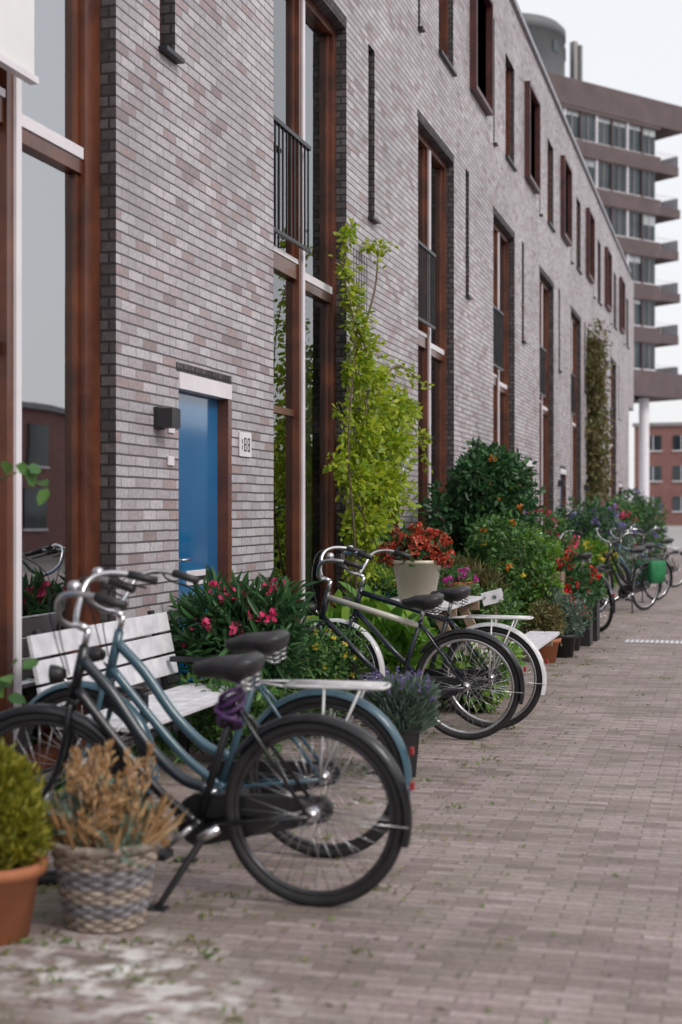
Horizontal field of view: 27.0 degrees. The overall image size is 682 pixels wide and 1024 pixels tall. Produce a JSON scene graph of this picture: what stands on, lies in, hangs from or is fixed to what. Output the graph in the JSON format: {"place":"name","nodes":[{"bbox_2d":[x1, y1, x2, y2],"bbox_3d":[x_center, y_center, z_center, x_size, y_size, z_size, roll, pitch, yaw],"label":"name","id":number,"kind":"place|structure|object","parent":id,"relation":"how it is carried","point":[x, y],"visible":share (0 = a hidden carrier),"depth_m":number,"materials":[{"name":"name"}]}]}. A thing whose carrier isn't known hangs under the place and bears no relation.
{"place":"outdoors","nodes":[
{"label":"outdoors","id":0,"kind":"place"},
{"bbox_2d":[0,548,681,1023],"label":"brick pavement","id":1,"kind":"structure","parent":0,"point":[602,924],"depth_m":5.46,"materials":[{"name":"grey brick"}]},
{"bbox_2d":[0,461,49,703],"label":"potted fig plant","id":2,"kind":"object","parent":1,"relation":"on","point":[33,472],"visible":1,"depth_m":5.86,"materials":[{"name":"green plant"}]},
{"bbox_2d":[0,736,64,945],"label":"potted cypress","id":3,"kind":"object","parent":1,"relation":"on","point":[25,832],"visible":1,"depth_m":4.92,"materials":[{"name":"plant"}]},
{"bbox_2d":[41,739,187,933],"bbox_3d":[-0.872,1.157,5.179,0.600,0.680,0.520,0,0,41],"label":"wicker basket planter","id":4,"kind":"object","parent":1,"relation":"on","point":[106,848],"visible":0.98,"depth_m":5.06,"materials":[{"name":"wicker"}]},
{"bbox_2d":[37,715,214,808],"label":"wall base weeds","id":5,"kind":"object","parent":1,"relation":"on","point":[163,746],"depth_m":8.36,"materials":[{"name":"green plant"}]},
{"bbox_2d":[27,610,256,805],"bbox_3d":[-1.045,1.043,7.782,0.639,0.903,1.750,0,0,15],"label":"garden bench","id":6,"kind":"object","parent":1,"relation":"on","point":[186,699],"visible":0.45,"depth_m":7.89,"materials":[{"name":"white wood"}]},
{"bbox_2d":[0,570,414,911],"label":"bicycle","id":7,"kind":"object","parent":1,"relation":"on","point":[235,813],"visible":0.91,"depth_m":5.44,"materials":[{"name":"metal"}]},
{"bbox_2d":[14,567,413,862],"bbox_3d":[-0.609,0.861,6.226,1.871,1.276,0.633,0,3,13],"label":"bicycle","id":8,"kind":"object","parent":1,"relation":"on","point":[323,694],"visible":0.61,"depth_m":6.18,"materials":[{"name":"metal"}]},
{"bbox_2d":[172,653,292,759],"bbox_3d":[-0.623,1.199,8.468,0.657,0.673,0.758,0,0,-23],"label":"green shrub","id":9,"kind":"object","parent":1,"relation":"on","point":[257,708],"visible":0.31,"depth_m":8.39,"materials":[{"name":"green plant"}]},
{"bbox_2d":[165,564,323,736],"bbox_3d":[-0.656,0.905,8.984,1.170,1.178,0.883,0,0,15],"label":"potted oleander","id":10,"kind":"object","parent":1,"relation":"on","point":[236,607],"visible":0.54,"depth_m":8.81,"materials":[{"name":"plant"}]},
{"bbox_2d":[280,631,339,697],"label":"green shrub","id":11,"kind":"object","parent":1,"relation":"on","point":[322,656],"visible":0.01,"depth_m":10.22,"materials":[{"name":"green plant"}]},
{"bbox_2d":[270,616,371,737],"bbox_3d":[-0.242,1.106,9.532,0.820,0.824,0.835,0,0,27],"label":"yellow daisy shrub","id":12,"kind":"object","parent":1,"relation":"on","point":[327,669],"visible":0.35,"depth_m":9.39,"materials":[{"name":"green plant"}]},
{"bbox_2d":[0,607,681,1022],"bbox_3d":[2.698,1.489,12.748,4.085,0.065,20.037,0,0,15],"label":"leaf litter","id":13,"kind":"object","parent":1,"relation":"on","point":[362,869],"visible":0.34,"depth_m":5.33,"materials":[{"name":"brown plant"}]},
{"bbox_2d":[3,622,680,1023],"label":"pavement weeds","id":14,"kind":"object","parent":1,"relation":"on","point":[123,940],"visible":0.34,"depth_m":5.00,"materials":[{"name":"green plant"}]},
{"bbox_2d":[303,581,449,713],"bbox_3d":[0.263,1.062,10.579,1.124,1.084,1.056,0,0,15],"label":"broadleaf hosta","id":15,"kind":"object","parent":1,"relation":"on","point":[398,636],"visible":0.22,"depth_m":10.30,"materials":[{"name":"green plant"}]},
{"bbox_2d":[357,666,444,776],"bbox_3d":[0.335,1.185,8.096,0.519,0.619,0.540,0,0,1],"label":"potted lavender","id":16,"kind":"object","parent":1,"relation":"on","point":[406,706],"visible":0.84,"depth_m":7.98,"materials":[{"name":"plant"}]},
{"bbox_2d":[277,546,526,741],"bbox_3d":[0.307,0.868,9.472,1.863,1.251,0.631,0,4,15],"label":"bicycle","id":17,"kind":"object","parent":1,"relation":"on","point":[456,684],"visible":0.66,"depth_m":9.33,"materials":[{"name":"metal"}]},
{"bbox_2d":[363,576,442,633],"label":"green shrub","id":18,"kind":"object","parent":1,"relation":"on","point":[391,592],"visible":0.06,"depth_m":13.10,"materials":[{"name":"green plant"}]},
{"bbox_2d":[311,545,547,728],"bbox_3d":[0.508,0.858,9.917,1.868,1.276,0.632,0,2,18],"label":"bicycle","id":19,"kind":"object","parent":1,"relation":"on","point":[454,595],"visible":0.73,"depth_m":9.84,"materials":[{"name":"metal"}]},
{"bbox_2d":[390,596,559,657],"bbox_3d":[0.710,1.131,11.992,2.080,0.770,1.500,0,0,15],"label":"picnic table","id":20,"kind":"object","parent":1,"relation":"on","point":[539,639],"visible":0.17,"depth_m":12.05,"materials":[{"name":"white wood"}]},
{"bbox_2d":[376,522,455,601],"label":"cream pot hydrangea","id":21,"kind":"object","parent":20,"relation":"on","point":[430,550],"visible":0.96,"depth_m":11.31,"materials":[{"name":"plant"}]},
{"bbox_2d":[438,563,478,595],"bbox_3d":[0.985,0.581,12.360,0.430,0.322,0.425,0,0,15],"label":"pink petunia","id":22,"kind":"object","parent":20,"relation":"on","point":[461,577],"visible":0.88,"depth_m":12.28,"materials":[{"name":"plant"}]},
{"bbox_2d":[416,436,545,602],"bbox_3d":[1.607,0.332,16.032,1.645,2.354,2.237,0,0,15],"label":"flowering shrub","id":23,"kind":"object","parent":1,"relation":"on","point":[480,478],"visible":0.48,"depth_m":15.64,"materials":[{"name":"green plant"}]},
{"bbox_2d":[436,623,525,711],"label":"pale hydrangea","id":24,"kind":"object","parent":1,"relation":"on","point":[514,650],"visible":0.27,"depth_m":10.54,"materials":[{"name":"green plant"}]},
{"bbox_2d":[449,581,526,630],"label":"green shrub","id":25,"kind":"object","parent":1,"relation":"on","point":[483,610],"visible":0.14,"depth_m":13.11,"materials":[{"name":"green plant"}]},
{"bbox_2d":[480,588,503,622],"bbox_3d":[1.462,1.108,12.999,0.200,0.800,0.033,-14,2,-7],"label":"wooden plant sign","id":26,"kind":"object","parent":1,"relation":"on","point":[488,598],"visible":0.71,"depth_m":12.97,"materials":[{"name":"white wood"}]},
{"bbox_2d":[456,505,558,630],"bbox_3d":[1.672,0.713,14.679,1.121,1.577,0.999,0,0,31],"label":"rose shrub","id":27,"kind":"object","parent":1,"relation":"on","point":[491,543],"visible":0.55,"depth_m":14.54,"materials":[{"name":"green plant"}]},
{"bbox_2d":[502,553,565,632],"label":"green shrub","id":28,"kind":"object","parent":1,"relation":"on","point":[556,582],"visible":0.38,"depth_m":14.71,"materials":[{"name":"green plant"}]},
{"bbox_2d":[513,528,565,629],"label":"flowering shrub","id":29,"kind":"object","parent":1,"relation":"on","point":[557,549],"visible":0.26,"depth_m":15.10,"materials":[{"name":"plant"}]},
{"bbox_2d":[520,597,572,662],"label":"terracotta pot plant","id":30,"kind":"object","parent":1,"relation":"on","point":[550,615],"visible":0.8,"depth_m":14.08,"materials":[{"name":"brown plant"}]},
{"bbox_2d":[521,500,582,571],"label":"rose shrub","id":31,"kind":"object","parent":1,"relation":"on","point":[551,520],"visible":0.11,"depth_m":20.07,"materials":[{"name":"green plant"}]},
{"bbox_2d":[537,584,588,657],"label":"black pot plant","id":32,"kind":"object","parent":1,"relation":"on","point":[566,648],"visible":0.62,"depth_m":14.58,"materials":[{"name":"green plant"}]},
{"bbox_2d":[541,530,615,631],"bbox_3d":[2.993,0.867,18.277,0.632,1.256,1.868,-4,2,-23],"label":"bicycle","id":33,"kind":"object","parent":1,"relation":"on","point":[585,556],"visible":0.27,"depth_m":17.62,"materials":[{"name":"metal"}]},
{"bbox_2d":[554,549,607,650],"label":"red geranium","id":34,"kind":"object","parent":1,"relation":"on","point":[571,568],"visible":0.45,"depth_m":15.28,"materials":[{"name":"plant"}]},
{"bbox_2d":[552,496,620,586],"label":"lavender shrub","id":35,"kind":"object","parent":1,"relation":"on","point":[588,523],"visible":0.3,"depth_m":23.74,"materials":[{"name":"green plant"}]},
{"bbox_2d":[577,574,599,645],"bbox_3d":[2.725,1.083,16.006,0.396,0.827,0.478,0,0,15],"label":"black planter box","id":36,"kind":"object","parent":1,"relation":"on","point":[587,639],"visible":0.12,"depth_m":15.84,"materials":[{"name":"plastic"}]},
{"bbox_2d":[583,570,607,640],"bbox_3d":[2.920,1.081,16.634,0.403,0.830,0.375,0,0,15],"label":"black planter box","id":37,"kind":"object","parent":1,"relation":"on","point":[596,628],"visible":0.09,"depth_m":16.47,"materials":[{"name":"plastic"}]},
{"bbox_2d":[568,532,623,594],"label":"yellow shrub","id":38,"kind":"object","parent":1,"relation":"on","point":[597,551],"visible":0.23,"depth_m":22.43,"materials":[{"name":"green plant"}]},
{"bbox_2d":[567,499,640,590],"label":"rose shrub","id":39,"kind":"object","parent":1,"relation":"on","point":[626,537],"visible":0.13,"depth_m":26.62,"materials":[{"name":"green plant"}]},
{"bbox_2d":[590,494,647,580],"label":"green shrub","id":40,"kind":"object","parent":1,"relation":"on","point":[625,516],"visible":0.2,"depth_m":29.86,"materials":[{"name":"green plant"}]},
{"bbox_2d":[594,528,665,612],"bbox_3d":[4.222,0.867,21.279,1.868,1.256,0.632,0,4,-42],"label":"bicycle","id":41,"kind":"object","parent":1,"relation":"on","point":[649,570],"visible":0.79,"depth_m":21.43,"materials":[{"name":"metal"}]},
{"bbox_2d":[610,486,663,575],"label":"green shrub","id":42,"kind":"object","parent":1,"relation":"on","point":[646,524],"visible":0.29,"depth_m":33.20,"materials":[{"name":"green plant"}]},
{"bbox_2d":[603,526,672,602],"bbox_3d":[4.927,0.859,23.678,1.868,1.276,0.632,0,3,-36],"label":"bicycle","id":43,"kind":"object","parent":1,"relation":"on","point":[623,565],"visible":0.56,"depth_m":23.77,"materials":[{"name":"metal"}]},
{"bbox_2d":[628,495,668,557],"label":"green shrub","id":44,"kind":"object","parent":1,"relation":"on","point":[659,507],"visible":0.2,"depth_m":38.01,"materials":[{"name":"green plant"}]},
{"bbox_2d":[637,506,664,552],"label":"green shrub","id":45,"kind":"object","parent":1,"relation":"on","point":[659,532],"visible":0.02,"depth_m":42.77,"materials":[{"name":"green plant"}]},
{"bbox_2d":[623,639,681,643],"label":"drain grate","id":46,"kind":"object","parent":1,"relation":"on","point":[653,642],"visible":1,"depth_m":16.30,"materials":[{"name":"metal"}]},
{"bbox_2d":[623,524,681,588],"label":"bicycle","id":47,"kind":"object","parent":1,"relation":"on","point":[667,541],"visible":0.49,"depth_m":28.04,"materials":[{"name":"metal"}]},
{"bbox_2d":[46,525,681,741],"bbox_3d":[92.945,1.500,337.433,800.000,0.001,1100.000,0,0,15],"label":"ground","id":48,"kind":"structure","parent":0,"point":[54,736],"depth_m":9.63,"materials":[{"name":"grey"}]},
{"bbox_2d":[33,0,315,684],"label":"interior walls","id":49,"kind":"structure","parent":48,"relation":"on","point":[47,175],"depth_m":15.89,"materials":[{"name":"paint"}]},
{"bbox_2d":[34,0,628,788],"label":"walls","id":50,"kind":"structure","parent":48,"relation":"on","point":[186,212],"depth_m":11.17,"materials":[{"name":"brick"}]},
{"bbox_2d":[23,0,311,625],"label":"curtains","id":51,"kind":"object","parent":50,"relation":"attached to","point":[41,101],"visible":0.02,"depth_m":8.17,"materials":[{"name":"fabric"}]},
{"bbox_2d":[0,0,624,772],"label":"window and door frames","id":52,"kind":"structure","parent":50,"relation":"attached to","point":[70,154],"depth_m":10.16,"materials":[{"name":"brown wood"}]},
{"bbox_2d":[22,81,572,753],"bbox_3d":[1.857,-3.085,20.648,0.055,8.830,59.800,0,0,15],"label":"window glass","id":53,"kind":"object","parent":52,"relation":"in","point":[38,541],"visible":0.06,"depth_m":7.75,"materials":[{"name":"glass"}]},
{"bbox_2d":[0,0,629,561],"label":"railings and fittings","id":54,"kind":"object","parent":52,"relation":"attached to","point":[16,38],"visible":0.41,"depth_m":11.67,"materials":[{"name":"metal"}]},
{"bbox_2d":[322,217,434,593],"bbox_3d":[0.641,-0.617,14.536,0.621,4.244,4.312,0,0,15],"label":"climbing vine","id":55,"kind":"object","parent":50,"relation":"attached to","point":[369,485],"visible":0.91,"depth_m":13.25,"materials":[{"name":"green plant"}]},
{"bbox_2d":[176,0,621,483],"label":"lintels","id":56,"kind":"object","parent":50,"relation":"attached to","point":[342,18],"visible":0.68,"depth_m":13.35,"materials":[{"name":"concrete"}]},
{"bbox_2d":[510,0,630,272],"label":"coping","id":57,"kind":"object","parent":50,"relation":"on","point":[519,14],"visible":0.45,"depth_m":29.81,"materials":[{"name":"metal"}]},
{"bbox_2d":[584,318,618,515],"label":"climbing ivy","id":58,"kind":"object","parent":50,"relation":"attached to","point":[596,472],"visible":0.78,"depth_m":35.32,"materials":[{"name":"green plant"}]},
{"bbox_2d":[629,275,633,410],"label":"end wing","id":59,"kind":"structure","parent":50,"relation":"attached to","point":[631,346],"depth_m":51.00,"materials":[{"name":"white paint"}]},
{"bbox_2d":[632,422,681,524],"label":"red brick apartment","id":60,"kind":"structure","parent":48,"relation":"on","point":[665,463],"depth_m":163.71,"materials":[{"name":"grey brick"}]},
{"bbox_2d":[373,563,397,594],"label":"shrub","id":61,"kind":"object","parent":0,"point":[379,569],"visible":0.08,"depth_m":12.34,"materials":[{"name":"plant"}]},
{"bbox_2d":[430,546,512,633],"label":"ornamental grass","id":62,"kind":"object","parent":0,"point":[480,572],"depth_m":13.45,"materials":[{"name":"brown plant"}]},
{"bbox_2d":[528,531,567,580],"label":"rose shrub","id":63,"kind":"object","parent":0,"point":[559,540],"depth_m":18.17,"materials":[{"name":"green plant"}]},
{"bbox_2d":[517,0,681,500],"label":"sky","id":64,"kind":"structure","parent":0,"point":[630,46],"materials":[{"name":"white"}]},
{"bbox_2d":[522,13,681,505],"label":"office tower","id":65,"kind":"structure","parent":0,"point":[617,134],"depth_m":114.97,"materials":[{"name":"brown concrete"}]},
{"bbox_2d":[658,527,681,547],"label":"cross road","id":66,"kind":"structure","parent":0,"point":[675,533],"depth_m":90.42,"materials":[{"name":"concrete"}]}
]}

